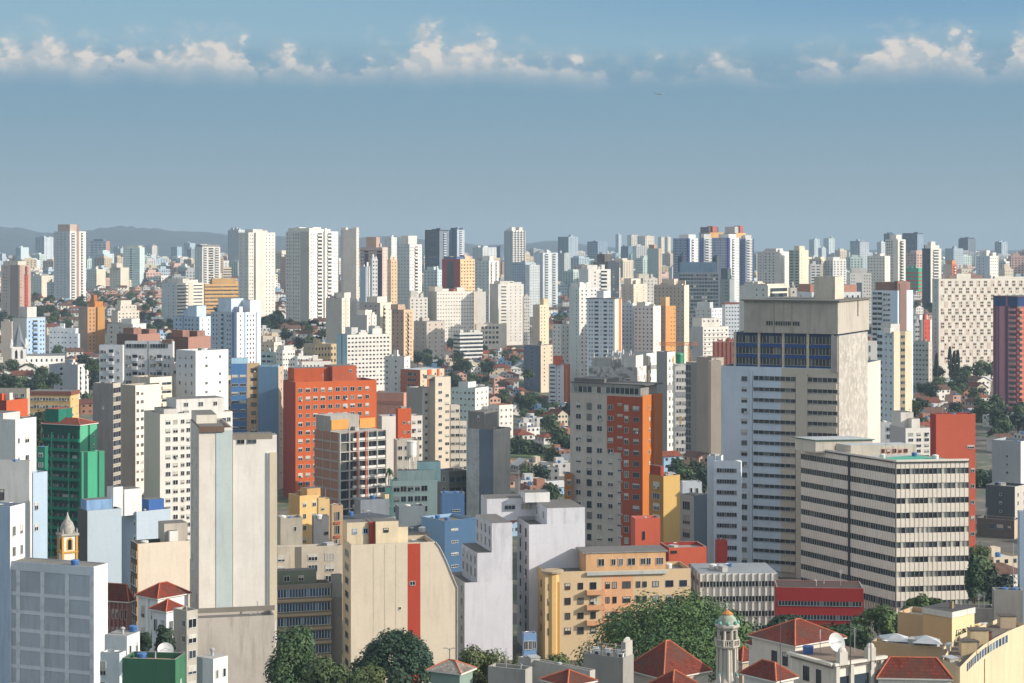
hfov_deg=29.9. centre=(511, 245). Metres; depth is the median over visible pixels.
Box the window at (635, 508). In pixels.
[633,505,638,510]
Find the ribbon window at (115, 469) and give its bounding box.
[113,466,120,472]
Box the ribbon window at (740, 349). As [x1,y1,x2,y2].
[737,346,830,355]
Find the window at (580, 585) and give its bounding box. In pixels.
[578,583,582,589]
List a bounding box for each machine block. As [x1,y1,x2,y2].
[488,663,531,682]
[583,637,633,682]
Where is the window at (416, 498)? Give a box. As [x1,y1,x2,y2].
[414,496,420,501]
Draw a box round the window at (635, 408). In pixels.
[633,406,638,410]
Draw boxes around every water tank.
[70,559,78,564]
[129,625,137,631]
[137,652,146,657]
[418,526,425,531]
[666,563,671,568]
[676,353,682,363]
[709,563,716,568]
[802,645,813,653]
[932,454,938,458]
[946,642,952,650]
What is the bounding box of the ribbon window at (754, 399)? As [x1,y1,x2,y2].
[753,398,795,402]
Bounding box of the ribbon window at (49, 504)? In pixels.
[48,503,76,507]
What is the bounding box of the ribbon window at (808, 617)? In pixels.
[787,615,855,620]
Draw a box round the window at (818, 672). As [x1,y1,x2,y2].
[816,669,820,682]
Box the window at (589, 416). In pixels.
[587,414,591,419]
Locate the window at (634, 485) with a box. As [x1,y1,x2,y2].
[632,483,639,488]
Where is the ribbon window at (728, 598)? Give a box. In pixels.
[700,596,773,601]
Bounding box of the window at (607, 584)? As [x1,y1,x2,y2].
[605,582,609,588]
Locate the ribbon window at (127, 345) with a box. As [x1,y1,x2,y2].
[126,344,146,347]
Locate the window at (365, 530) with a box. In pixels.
[363,528,367,533]
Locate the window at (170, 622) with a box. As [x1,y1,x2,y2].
[169,620,172,629]
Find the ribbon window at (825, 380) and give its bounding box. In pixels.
[808,377,836,382]
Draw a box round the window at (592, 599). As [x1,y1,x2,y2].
[590,597,596,603]
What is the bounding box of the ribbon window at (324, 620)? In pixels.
[277,616,329,626]
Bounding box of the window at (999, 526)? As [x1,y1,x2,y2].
[997,524,1002,529]
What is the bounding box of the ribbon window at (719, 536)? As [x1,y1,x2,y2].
[717,534,736,538]
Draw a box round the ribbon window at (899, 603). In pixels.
[897,599,968,607]
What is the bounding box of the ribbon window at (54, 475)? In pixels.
[48,474,76,477]
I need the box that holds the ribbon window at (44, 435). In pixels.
[43,434,76,438]
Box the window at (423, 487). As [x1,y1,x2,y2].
[421,485,427,490]
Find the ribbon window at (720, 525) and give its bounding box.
[717,523,736,527]
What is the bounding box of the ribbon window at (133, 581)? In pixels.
[130,575,136,587]
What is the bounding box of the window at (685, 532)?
[682,528,689,537]
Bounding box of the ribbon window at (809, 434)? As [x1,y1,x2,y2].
[808,432,836,435]
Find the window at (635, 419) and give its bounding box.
[633,417,638,421]
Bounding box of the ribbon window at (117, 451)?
[113,448,120,454]
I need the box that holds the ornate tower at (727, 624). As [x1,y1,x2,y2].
[714,609,739,682]
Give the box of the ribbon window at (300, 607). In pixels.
[277,602,329,612]
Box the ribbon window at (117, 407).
[113,405,120,410]
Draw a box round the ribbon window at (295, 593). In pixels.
[277,588,329,597]
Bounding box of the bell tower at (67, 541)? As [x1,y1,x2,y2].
[56,512,78,559]
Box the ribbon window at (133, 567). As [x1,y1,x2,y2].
[130,561,136,573]
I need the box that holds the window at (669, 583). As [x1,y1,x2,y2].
[666,580,673,586]
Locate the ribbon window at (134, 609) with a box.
[132,604,136,615]
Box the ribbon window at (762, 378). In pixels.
[753,376,795,381]
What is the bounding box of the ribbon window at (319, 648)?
[314,644,329,653]
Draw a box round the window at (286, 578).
[284,576,289,581]
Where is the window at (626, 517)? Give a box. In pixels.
[624,515,628,521]
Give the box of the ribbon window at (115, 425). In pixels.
[113,422,120,428]
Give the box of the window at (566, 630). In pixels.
[564,628,570,633]
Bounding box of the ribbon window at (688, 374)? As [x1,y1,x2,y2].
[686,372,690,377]
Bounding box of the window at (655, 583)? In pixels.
[653,581,658,586]
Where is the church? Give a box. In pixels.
[4,324,65,373]
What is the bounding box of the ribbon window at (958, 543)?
[897,541,968,547]
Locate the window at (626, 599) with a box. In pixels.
[623,596,630,602]
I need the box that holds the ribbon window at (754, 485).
[753,484,795,489]
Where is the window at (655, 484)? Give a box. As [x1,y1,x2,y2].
[653,481,658,488]
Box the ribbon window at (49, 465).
[48,464,76,467]
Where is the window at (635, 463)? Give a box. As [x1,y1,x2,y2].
[633,461,638,466]
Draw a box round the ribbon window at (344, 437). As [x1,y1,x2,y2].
[341,431,384,441]
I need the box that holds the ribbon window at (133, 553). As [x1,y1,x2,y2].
[130,547,136,559]
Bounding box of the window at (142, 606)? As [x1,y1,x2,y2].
[141,605,144,617]
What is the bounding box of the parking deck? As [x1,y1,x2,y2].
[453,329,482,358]
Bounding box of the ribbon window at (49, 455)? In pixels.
[48,454,76,458]
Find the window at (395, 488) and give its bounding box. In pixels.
[393,486,399,491]
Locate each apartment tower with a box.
[0,252,5,261]
[1,261,30,317]
[15,246,28,260]
[31,273,52,296]
[35,236,52,259]
[47,279,53,295]
[54,224,85,300]
[78,295,104,351]
[87,266,105,289]
[90,239,109,257]
[92,250,113,267]
[110,263,128,289]
[113,247,122,254]
[123,246,144,286]
[146,244,156,257]
[162,278,203,321]
[171,246,181,256]
[173,305,210,335]
[184,242,194,256]
[184,267,231,277]
[187,247,194,259]
[190,410,232,608]
[195,244,219,283]
[204,278,237,313]
[211,298,260,374]
[228,228,244,260]
[233,432,276,656]
[238,229,274,317]
[258,365,283,489]
[286,227,337,322]
[314,413,386,514]
[326,292,350,343]
[337,325,389,390]
[341,227,358,314]
[350,309,376,331]
[360,237,387,295]
[360,262,370,301]
[360,296,391,353]
[371,254,377,295]
[385,235,396,259]
[387,255,396,303]
[391,304,412,366]
[397,236,421,308]
[408,291,427,338]
[423,266,441,296]
[423,375,450,468]
[425,228,448,269]
[428,286,473,342]
[442,255,474,329]
[449,227,464,256]
[466,409,509,520]
[473,246,496,260]
[475,256,498,321]
[475,288,485,323]
[490,281,523,344]
[497,246,502,261]
[504,227,524,280]
[512,261,533,295]
[523,294,529,346]
[525,263,539,316]
[533,298,548,343]
[534,250,557,308]
[549,356,569,404]
[553,320,568,363]
[558,235,577,256]
[558,251,570,280]
[569,282,596,391]
[570,376,662,546]
[579,265,610,290]
[586,290,621,375]
[587,241,606,258]
[593,254,618,297]
[615,233,620,253]
[621,245,632,259]
[621,278,646,305]
[622,300,634,351]
[627,234,637,245]
[633,244,647,268]
[634,302,660,351]
[636,274,657,303]
[637,235,653,247]
[647,245,661,284]
[654,279,688,363]
[657,351,674,450]
[658,236,664,253]
[665,236,670,251]
[673,234,699,278]
[678,252,683,271]
[678,262,717,332]
[686,361,696,451]
[697,356,723,452]
[699,226,723,237]
[700,234,712,261]
[708,360,720,454]
[713,234,740,301]
[713,255,720,307]
[720,268,733,307]
[721,276,880,577]
[724,226,745,237]
[739,281,788,330]
[741,235,753,284]
[757,249,788,284]
[788,282,796,296]
[789,246,808,290]
[809,238,819,256]
[809,261,820,283]
[818,246,825,258]
[823,237,834,255]
[847,268,870,323]
[849,239,869,267]
[867,252,889,289]
[877,241,884,255]
[877,323,911,421]
[884,232,893,241]
[885,235,905,281]
[902,232,922,252]
[906,265,921,292]
[922,242,940,308]
[930,412,974,548]
[943,260,956,278]
[945,246,962,267]
[947,272,982,278]
[957,265,970,273]
[958,237,975,255]
[976,250,997,277]
[992,437,1023,483]
[993,295,1023,411]
[995,240,1006,254]
[999,264,1012,276]
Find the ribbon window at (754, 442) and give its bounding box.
[753,441,794,446]
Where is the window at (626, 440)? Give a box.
[624,438,628,443]
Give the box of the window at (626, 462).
[624,460,628,466]
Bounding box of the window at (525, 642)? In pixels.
[524,641,527,649]
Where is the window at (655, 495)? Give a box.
[653,492,659,499]
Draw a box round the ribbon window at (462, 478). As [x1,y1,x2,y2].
[449,476,465,482]
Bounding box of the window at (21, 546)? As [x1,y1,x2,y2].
[20,544,22,554]
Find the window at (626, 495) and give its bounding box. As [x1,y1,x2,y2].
[624,493,628,499]
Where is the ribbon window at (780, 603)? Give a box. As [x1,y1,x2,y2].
[778,601,861,606]
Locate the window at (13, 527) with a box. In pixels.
[12,526,15,535]
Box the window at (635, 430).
[633,428,638,433]
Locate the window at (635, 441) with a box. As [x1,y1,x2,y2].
[633,439,638,444]
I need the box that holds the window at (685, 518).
[682,514,689,524]
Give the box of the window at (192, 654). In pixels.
[189,650,195,658]
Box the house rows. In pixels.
[0,276,931,333]
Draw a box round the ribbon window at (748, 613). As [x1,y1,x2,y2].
[734,611,773,616]
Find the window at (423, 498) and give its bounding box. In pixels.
[421,496,426,500]
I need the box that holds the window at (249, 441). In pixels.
[247,439,256,443]
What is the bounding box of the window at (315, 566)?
[308,565,317,571]
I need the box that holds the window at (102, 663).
[100,661,105,675]
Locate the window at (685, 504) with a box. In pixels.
[682,501,689,509]
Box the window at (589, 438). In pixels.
[587,436,591,441]
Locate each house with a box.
[11,370,33,380]
[17,364,34,378]
[45,323,59,334]
[58,303,72,309]
[58,317,73,327]
[65,348,83,356]
[69,306,80,309]
[69,310,77,316]
[73,317,77,325]
[79,399,92,414]
[86,353,98,358]
[105,630,139,654]
[106,307,114,315]
[108,583,135,632]
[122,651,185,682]
[134,581,191,651]
[145,313,156,322]
[148,599,183,651]
[150,317,163,320]
[152,306,161,312]
[157,330,166,338]
[163,328,170,332]
[197,653,227,682]
[261,325,269,335]
[269,329,281,334]
[277,323,288,328]
[277,337,284,344]
[284,325,300,332]
[285,341,302,349]
[288,321,299,324]
[292,330,311,338]
[295,350,311,366]
[301,325,317,334]
[313,318,325,324]
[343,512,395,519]
[354,493,388,514]
[408,531,429,537]
[426,363,440,367]
[426,659,476,682]
[440,355,451,361]
[441,365,452,374]
[445,342,452,350]
[454,370,466,380]
[467,360,479,366]
[469,364,479,374]
[472,358,483,362]
[477,355,492,360]
[478,384,492,393]
[486,364,504,375]
[488,354,499,359]
[489,374,505,384]
[489,394,500,403]
[492,384,504,393]
[494,348,503,356]
[494,359,511,366]
[497,379,513,386]
[499,371,512,377]
[502,377,518,387]
[504,365,510,371]
[505,351,520,359]
[505,385,518,394]
[506,387,513,395]
[507,371,518,378]
[507,397,518,404]
[510,457,527,471]
[510,474,521,487]
[510,520,516,535]
[511,366,520,371]
[512,348,523,354]
[513,371,523,378]
[513,405,519,414]
[513,418,533,429]
[513,429,534,439]
[514,362,523,370]
[515,473,545,493]
[519,422,539,438]
[520,390,532,394]
[520,478,548,491]
[521,413,543,428]
[522,631,536,655]
[524,456,540,472]
[529,404,546,412]
[532,461,558,480]
[535,433,556,444]
[538,395,548,402]
[539,668,597,682]
[540,412,558,420]
[546,444,569,454]
[546,480,563,493]
[548,408,567,425]
[548,457,569,475]
[554,423,569,433]
[561,454,569,460]
[634,639,712,682]
[648,669,698,682]
[662,450,681,471]
[683,450,708,478]
[738,645,748,682]
[738,659,798,682]
[744,639,751,665]
[747,618,846,670]
[787,643,887,682]
[875,656,953,682]
[913,392,929,399]
[914,413,929,421]
[918,397,941,406]
[919,407,946,413]
[920,422,929,426]
[924,384,950,400]
[930,403,947,412]
[938,657,961,663]
[941,403,964,411]
[945,391,964,409]
[962,388,972,394]
[963,408,973,411]
[965,381,986,393]
[965,393,989,400]
[965,397,983,407]
[967,376,990,394]
[982,414,1008,427]
[985,546,1017,567]
[987,433,1014,451]
[992,562,1017,585]
[1014,431,1023,437]
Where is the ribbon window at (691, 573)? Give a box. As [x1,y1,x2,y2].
[691,573,697,585]
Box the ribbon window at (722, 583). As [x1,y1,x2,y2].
[700,581,773,587]
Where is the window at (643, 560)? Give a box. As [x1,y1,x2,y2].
[641,558,645,564]
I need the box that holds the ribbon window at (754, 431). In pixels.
[753,430,795,435]
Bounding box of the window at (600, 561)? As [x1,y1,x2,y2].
[598,559,603,565]
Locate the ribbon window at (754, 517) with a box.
[753,516,795,521]
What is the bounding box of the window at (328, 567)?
[325,564,333,571]
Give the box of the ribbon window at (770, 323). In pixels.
[766,321,799,325]
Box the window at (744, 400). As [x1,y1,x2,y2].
[741,397,746,402]
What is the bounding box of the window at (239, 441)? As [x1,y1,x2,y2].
[237,439,244,443]
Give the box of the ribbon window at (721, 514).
[717,512,736,516]
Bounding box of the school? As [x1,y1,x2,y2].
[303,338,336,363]
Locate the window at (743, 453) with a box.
[741,451,746,455]
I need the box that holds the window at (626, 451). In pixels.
[624,449,628,454]
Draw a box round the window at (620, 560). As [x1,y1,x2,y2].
[618,558,622,565]
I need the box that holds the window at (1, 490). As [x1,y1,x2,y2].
[0,489,3,499]
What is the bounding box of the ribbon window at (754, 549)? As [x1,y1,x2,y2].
[753,548,795,554]
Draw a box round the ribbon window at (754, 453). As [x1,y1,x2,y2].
[753,452,795,456]
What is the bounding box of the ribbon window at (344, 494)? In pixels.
[341,487,384,498]
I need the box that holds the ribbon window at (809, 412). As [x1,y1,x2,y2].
[808,411,836,415]
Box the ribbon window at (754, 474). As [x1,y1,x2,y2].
[753,473,795,478]
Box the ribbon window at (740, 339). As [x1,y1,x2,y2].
[737,335,830,344]
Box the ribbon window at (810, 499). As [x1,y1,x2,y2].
[801,495,894,517]
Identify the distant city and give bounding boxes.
[0,248,1017,296]
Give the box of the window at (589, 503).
[587,501,591,507]
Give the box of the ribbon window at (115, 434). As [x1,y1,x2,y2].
[113,431,120,437]
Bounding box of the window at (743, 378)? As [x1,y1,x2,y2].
[741,376,746,380]
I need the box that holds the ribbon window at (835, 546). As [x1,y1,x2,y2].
[801,536,894,562]
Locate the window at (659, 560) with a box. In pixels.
[656,557,663,564]
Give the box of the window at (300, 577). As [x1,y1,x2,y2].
[298,575,303,580]
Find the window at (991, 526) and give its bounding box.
[989,523,994,528]
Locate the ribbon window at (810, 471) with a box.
[801,468,894,488]
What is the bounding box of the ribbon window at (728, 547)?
[727,546,736,549]
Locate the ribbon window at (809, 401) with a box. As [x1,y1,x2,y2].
[808,400,836,404]
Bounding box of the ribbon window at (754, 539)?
[753,537,795,543]
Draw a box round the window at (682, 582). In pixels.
[680,580,686,585]
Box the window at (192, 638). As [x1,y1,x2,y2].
[188,634,196,643]
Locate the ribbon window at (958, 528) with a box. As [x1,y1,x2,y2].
[897,526,968,532]
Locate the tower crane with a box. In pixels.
[659,342,697,361]
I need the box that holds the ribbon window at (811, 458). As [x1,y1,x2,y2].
[801,454,894,473]
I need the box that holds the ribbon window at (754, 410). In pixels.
[753,409,795,413]
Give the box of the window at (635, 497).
[633,494,638,499]
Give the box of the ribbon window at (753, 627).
[743,626,763,631]
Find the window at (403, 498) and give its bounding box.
[401,496,405,501]
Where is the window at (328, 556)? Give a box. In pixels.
[325,553,334,560]
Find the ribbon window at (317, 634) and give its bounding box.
[277,630,329,640]
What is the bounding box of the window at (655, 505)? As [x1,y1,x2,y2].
[653,503,658,510]
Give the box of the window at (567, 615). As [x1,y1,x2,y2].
[565,613,569,619]
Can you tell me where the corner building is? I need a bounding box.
[943,613,1023,682]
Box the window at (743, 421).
[741,419,746,423]
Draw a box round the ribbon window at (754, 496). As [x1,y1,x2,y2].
[753,494,795,500]
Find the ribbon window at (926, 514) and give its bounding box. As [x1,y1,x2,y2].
[897,512,968,518]
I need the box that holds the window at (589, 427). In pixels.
[587,425,591,430]
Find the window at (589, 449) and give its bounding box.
[587,447,591,452]
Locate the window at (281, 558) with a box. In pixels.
[278,555,284,561]
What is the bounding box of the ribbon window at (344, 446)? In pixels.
[341,440,384,451]
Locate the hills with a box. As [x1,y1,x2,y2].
[0,225,1021,257]
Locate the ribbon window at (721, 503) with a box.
[717,501,736,505]
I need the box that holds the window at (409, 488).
[407,486,413,491]
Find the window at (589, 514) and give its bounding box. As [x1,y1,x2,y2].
[587,512,591,518]
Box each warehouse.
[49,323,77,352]
[261,331,279,341]
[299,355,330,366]
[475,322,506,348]
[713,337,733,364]
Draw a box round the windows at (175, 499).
[166,488,189,539]
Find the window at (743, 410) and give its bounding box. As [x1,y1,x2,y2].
[741,408,746,412]
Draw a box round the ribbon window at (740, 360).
[737,357,830,366]
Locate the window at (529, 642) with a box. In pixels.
[528,641,531,649]
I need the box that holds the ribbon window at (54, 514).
[48,512,76,517]
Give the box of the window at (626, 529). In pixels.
[624,526,628,532]
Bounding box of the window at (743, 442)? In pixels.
[741,440,746,444]
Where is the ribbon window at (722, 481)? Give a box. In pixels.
[717,479,736,483]
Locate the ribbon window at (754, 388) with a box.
[753,387,795,391]
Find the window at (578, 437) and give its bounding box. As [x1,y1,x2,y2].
[576,435,580,440]
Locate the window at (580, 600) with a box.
[578,597,583,603]
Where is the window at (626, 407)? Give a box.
[624,405,628,410]
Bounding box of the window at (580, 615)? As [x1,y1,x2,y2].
[578,613,583,618]
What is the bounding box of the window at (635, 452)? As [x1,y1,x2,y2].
[633,450,638,455]
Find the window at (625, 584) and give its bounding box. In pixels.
[622,581,630,587]
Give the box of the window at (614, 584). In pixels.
[612,582,616,588]
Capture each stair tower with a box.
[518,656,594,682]
[631,515,659,545]
[715,539,726,562]
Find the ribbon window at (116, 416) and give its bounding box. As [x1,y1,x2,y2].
[113,413,120,419]
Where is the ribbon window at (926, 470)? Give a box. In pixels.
[897,468,968,473]
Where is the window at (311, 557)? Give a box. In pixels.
[308,554,317,560]
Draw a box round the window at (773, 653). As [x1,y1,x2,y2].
[771,650,776,661]
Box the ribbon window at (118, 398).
[113,396,120,401]
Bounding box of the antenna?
[853,627,855,652]
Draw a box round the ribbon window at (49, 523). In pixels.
[48,522,76,526]
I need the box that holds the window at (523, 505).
[521,503,531,508]
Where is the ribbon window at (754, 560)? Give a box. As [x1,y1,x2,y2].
[753,559,795,565]
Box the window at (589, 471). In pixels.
[587,468,591,474]
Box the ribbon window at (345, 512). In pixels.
[343,509,353,514]
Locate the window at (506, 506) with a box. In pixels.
[504,504,514,509]
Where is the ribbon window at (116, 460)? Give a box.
[113,457,120,463]
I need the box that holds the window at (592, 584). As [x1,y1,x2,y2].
[590,582,595,588]
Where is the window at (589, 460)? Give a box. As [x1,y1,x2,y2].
[587,457,591,463]
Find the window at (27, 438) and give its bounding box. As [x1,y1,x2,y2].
[25,436,29,442]
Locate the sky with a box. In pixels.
[0,0,1023,250]
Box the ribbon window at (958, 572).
[897,570,967,576]
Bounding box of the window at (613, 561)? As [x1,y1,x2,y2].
[611,559,615,565]
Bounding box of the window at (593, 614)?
[591,612,595,618]
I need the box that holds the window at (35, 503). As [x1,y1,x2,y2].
[34,502,37,509]
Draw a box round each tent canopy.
[878,633,907,641]
[908,635,942,644]
[942,655,958,662]
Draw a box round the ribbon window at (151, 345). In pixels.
[150,344,167,347]
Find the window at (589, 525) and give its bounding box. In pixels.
[587,523,591,529]
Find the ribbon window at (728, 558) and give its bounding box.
[727,557,736,560]
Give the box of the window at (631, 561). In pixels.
[628,558,634,565]
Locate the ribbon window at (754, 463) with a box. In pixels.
[753,462,795,467]
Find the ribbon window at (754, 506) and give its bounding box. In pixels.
[753,505,795,511]
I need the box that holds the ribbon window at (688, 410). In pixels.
[686,408,690,413]
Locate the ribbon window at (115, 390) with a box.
[113,387,120,392]
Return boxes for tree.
[0,313,7,323]
[0,373,15,387]
[3,358,20,372]
[10,375,28,387]
[23,376,40,390]
[28,410,44,456]
[33,366,48,378]
[35,377,52,388]
[36,305,45,312]
[36,431,42,447]
[37,310,43,316]
[41,295,51,303]
[44,304,50,312]
[45,316,59,322]
[46,372,62,388]
[49,305,57,312]
[50,311,60,318]
[51,344,63,352]
[59,307,68,314]
[59,317,73,327]
[63,312,75,322]
[71,300,79,305]
[75,353,90,362]
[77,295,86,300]
[80,391,92,398]
[83,358,98,380]
[87,370,98,385]
[127,293,137,298]
[139,311,145,319]
[140,632,152,651]
[141,303,149,310]
[145,297,153,303]
[146,311,154,319]
[149,300,157,307]
[154,624,175,651]
[155,320,166,328]
[167,322,172,328]
[261,316,272,327]
[263,624,320,682]
[269,313,287,328]
[270,320,278,327]
[272,310,282,315]
[279,327,292,341]
[290,336,305,349]
[298,656,350,682]
[303,324,314,333]
[303,334,314,342]
[308,319,319,326]
[320,329,325,338]
[346,663,385,682]
[348,628,434,682]
[380,468,394,484]
[386,668,412,682]
[413,351,423,367]
[422,348,432,354]
[422,355,434,365]
[435,359,443,366]
[446,337,452,351]
[448,371,459,376]
[450,363,461,371]
[451,375,462,386]
[453,351,465,357]
[453,356,465,366]
[458,643,511,682]
[460,359,473,371]
[467,372,478,380]
[476,375,482,383]
[478,360,485,374]
[480,375,488,382]
[481,361,495,374]
[497,394,510,403]
[498,388,511,396]
[499,350,508,357]
[508,354,520,363]
[510,435,524,452]
[512,654,519,664]
[513,391,524,411]
[513,438,539,454]
[516,399,531,410]
[518,407,528,416]
[518,463,530,473]
[521,368,535,379]
[523,393,535,405]
[527,441,545,453]
[530,463,550,479]
[533,396,547,407]
[534,407,547,416]
[539,414,550,432]
[541,414,559,430]
[542,482,562,499]
[543,403,551,410]
[543,447,560,461]
[544,652,571,664]
[546,426,569,445]
[553,312,564,319]
[559,401,569,415]
[560,434,569,448]
[570,587,761,681]
[665,457,687,471]
[675,466,697,485]
[687,459,706,477]
[690,468,706,493]
[762,614,806,628]
[819,621,872,649]
[849,603,897,642]
[901,593,942,609]
[912,397,931,409]
[912,399,921,416]
[916,382,925,392]
[919,417,928,421]
[923,383,941,396]
[924,301,931,308]
[932,366,945,376]
[932,375,945,382]
[934,353,938,376]
[934,379,948,385]
[947,346,951,370]
[947,380,959,391]
[947,401,964,412]
[949,371,965,381]
[949,384,962,393]
[952,350,955,371]
[956,350,959,372]
[956,377,968,384]
[956,382,965,390]
[960,364,973,375]
[961,369,971,378]
[964,553,984,603]
[966,388,980,397]
[969,542,994,572]
[970,400,995,422]
[970,405,980,415]
[970,566,1001,600]
[971,359,992,375]
[972,398,982,405]
[975,469,988,487]
[976,386,987,394]
[977,469,991,487]
[983,361,992,382]
[986,408,1011,427]
[987,425,1002,435]
[988,394,1007,407]
[988,572,1016,603]
[989,403,1010,414]
[993,417,1014,432]
[1008,411,1023,432]
[1009,403,1023,429]
[1012,400,1023,409]
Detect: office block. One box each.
[11,557,107,682]
[277,567,331,659]
[689,563,777,631]
[774,580,862,628]
[793,436,968,613]
[932,274,1023,378]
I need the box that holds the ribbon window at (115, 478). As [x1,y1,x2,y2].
[113,475,120,481]
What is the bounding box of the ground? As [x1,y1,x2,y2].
[0,286,1023,682]
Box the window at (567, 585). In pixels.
[565,583,569,589]
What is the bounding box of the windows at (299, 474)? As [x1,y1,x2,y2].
[298,472,313,492]
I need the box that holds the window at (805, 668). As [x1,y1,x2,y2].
[803,665,808,680]
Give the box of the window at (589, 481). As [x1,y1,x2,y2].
[587,479,591,485]
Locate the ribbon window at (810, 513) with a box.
[801,509,894,532]
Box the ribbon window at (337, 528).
[335,526,339,533]
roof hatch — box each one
[323,542,333,545]
[352,426,358,430]
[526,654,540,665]
[717,565,727,571]
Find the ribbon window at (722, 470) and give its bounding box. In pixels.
[717,468,736,472]
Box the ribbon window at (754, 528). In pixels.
[753,527,795,532]
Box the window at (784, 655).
[782,652,787,665]
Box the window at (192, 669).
[188,665,196,674]
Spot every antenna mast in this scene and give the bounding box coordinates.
[780,623,780,682]
[850,620,850,672]
[870,632,871,669]
[1006,543,1020,586]
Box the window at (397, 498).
[394,496,399,501]
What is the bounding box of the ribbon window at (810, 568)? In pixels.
[801,564,894,591]
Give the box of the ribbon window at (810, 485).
[801,481,894,503]
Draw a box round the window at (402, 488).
[400,486,406,491]
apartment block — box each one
[0,388,29,415]
[0,392,27,416]
[0,410,35,470]
[0,459,31,556]
[0,502,24,682]
[1,319,12,365]
[13,307,44,353]
[30,389,79,441]
[32,470,46,558]
[37,446,47,558]
[41,407,98,555]
[49,359,88,398]
[63,330,79,352]
[78,497,121,582]
[79,450,104,507]
[93,382,120,496]
[99,345,123,383]
[100,649,125,682]
[107,318,145,344]
[107,485,170,588]
[111,300,138,322]
[117,327,159,383]
[121,383,159,497]
[125,339,173,396]
[130,520,189,630]
[132,375,171,406]
[144,395,232,539]
[156,362,175,396]
[166,330,210,361]
[173,606,197,682]
[176,348,227,409]
[198,605,274,682]
[228,375,230,410]
[231,358,259,431]
[261,337,281,351]
[261,348,275,364]
[276,345,294,379]
[277,515,301,544]
[277,543,341,581]
[283,364,376,497]
[289,486,319,543]
[312,514,328,543]
[317,497,329,541]
[330,504,342,619]
[331,573,341,666]
[343,517,457,682]
[377,392,405,428]
[378,414,421,484]
[385,350,409,391]
[385,487,390,514]
[390,460,440,515]
[394,438,418,477]
[395,503,424,530]
[396,407,410,438]
[400,367,443,391]
[406,386,428,460]
[414,318,444,358]
[421,513,475,571]
[437,468,465,515]
[441,491,464,514]
[450,404,459,467]
[450,514,512,659]
[451,381,488,427]
[459,421,466,469]
[481,489,584,652]
[489,403,512,451]
[524,341,552,392]
[538,545,690,659]
[564,472,571,499]
[589,354,645,381]
[611,351,656,381]
[649,464,679,541]
[659,297,675,362]
[660,541,706,566]
[673,363,685,460]
[680,492,706,546]
[681,480,701,493]
[691,317,728,360]
[695,302,721,325]
[707,454,722,562]
[714,460,741,562]
[722,300,738,340]
[797,284,860,296]
[868,341,876,359]
[871,281,912,399]
[871,636,945,659]
[881,421,890,442]
[890,410,929,455]
[898,606,922,636]
[913,339,931,385]
[914,314,931,340]
[914,318,918,340]
[922,601,974,643]
[960,604,991,623]
[977,515,1017,538]
[986,482,1023,517]
[992,587,1022,623]
[1018,510,1023,623]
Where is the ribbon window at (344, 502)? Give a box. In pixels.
[341,499,353,507]
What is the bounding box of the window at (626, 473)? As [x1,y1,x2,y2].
[624,471,628,477]
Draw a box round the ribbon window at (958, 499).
[897,497,968,503]
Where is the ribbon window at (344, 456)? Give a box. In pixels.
[341,450,384,460]
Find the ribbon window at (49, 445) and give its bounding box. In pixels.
[43,444,76,448]
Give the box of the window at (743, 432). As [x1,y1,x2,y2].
[741,430,746,434]
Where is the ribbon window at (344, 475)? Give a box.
[341,468,384,479]
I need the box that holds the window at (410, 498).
[408,496,412,501]
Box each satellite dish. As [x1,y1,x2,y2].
[157,642,173,651]
[829,633,844,654]
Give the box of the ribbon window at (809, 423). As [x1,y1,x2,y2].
[808,422,836,426]
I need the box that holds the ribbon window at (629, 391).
[573,386,638,394]
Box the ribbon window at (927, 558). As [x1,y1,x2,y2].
[897,556,968,562]
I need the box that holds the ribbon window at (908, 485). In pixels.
[897,482,968,488]
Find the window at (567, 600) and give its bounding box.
[565,598,570,604]
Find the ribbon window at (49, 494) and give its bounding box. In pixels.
[48,493,76,497]
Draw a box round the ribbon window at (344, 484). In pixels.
[341,478,384,489]
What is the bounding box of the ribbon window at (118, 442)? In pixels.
[113,440,120,445]
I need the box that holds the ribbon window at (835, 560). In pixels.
[801,550,894,576]
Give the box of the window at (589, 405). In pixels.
[587,403,591,409]
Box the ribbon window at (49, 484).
[48,483,76,487]
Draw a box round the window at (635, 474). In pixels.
[633,472,638,477]
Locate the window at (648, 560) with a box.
[646,558,650,564]
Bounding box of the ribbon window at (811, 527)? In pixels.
[801,522,894,547]
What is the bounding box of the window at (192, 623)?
[188,618,196,628]
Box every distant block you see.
[22,258,36,267]
[31,253,44,269]
[31,271,48,274]
[43,259,53,269]
[43,267,53,273]
[86,258,91,267]
[91,265,107,270]
[94,256,111,270]
[114,256,122,265]
[145,259,155,264]
[145,270,161,278]
[146,265,156,269]
[147,275,168,282]
[155,266,169,275]
[157,257,167,263]
[166,263,180,274]
[168,274,185,278]
[177,257,187,263]
[178,268,194,279]
[183,258,194,265]
[220,257,223,277]
[224,261,228,266]
[229,260,237,275]
[275,250,285,268]
[280,255,285,291]
[338,258,340,273]
[338,280,340,292]
[478,256,499,276]
[500,260,503,274]
[562,269,578,297]
[571,256,588,268]
[574,264,587,270]
[578,251,584,256]
[612,258,632,277]
[619,268,619,297]
[635,256,646,277]
[662,252,672,266]
[662,265,669,271]
[662,274,668,278]
[669,265,672,278]
[754,254,756,269]
[809,257,825,275]
[826,257,845,283]
[835,249,846,258]
[846,255,862,270]
[906,250,921,267]
[963,250,973,266]
[963,255,971,266]
[996,253,1006,258]
[998,259,1009,275]
[1008,253,1023,275]
[1018,249,1023,255]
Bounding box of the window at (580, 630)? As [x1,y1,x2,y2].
[577,627,583,633]
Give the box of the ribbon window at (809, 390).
[808,389,836,393]
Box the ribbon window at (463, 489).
[449,487,465,491]
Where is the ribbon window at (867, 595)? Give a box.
[801,577,894,607]
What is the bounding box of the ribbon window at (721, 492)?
[717,490,736,494]
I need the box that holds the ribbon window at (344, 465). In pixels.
[341,459,384,470]

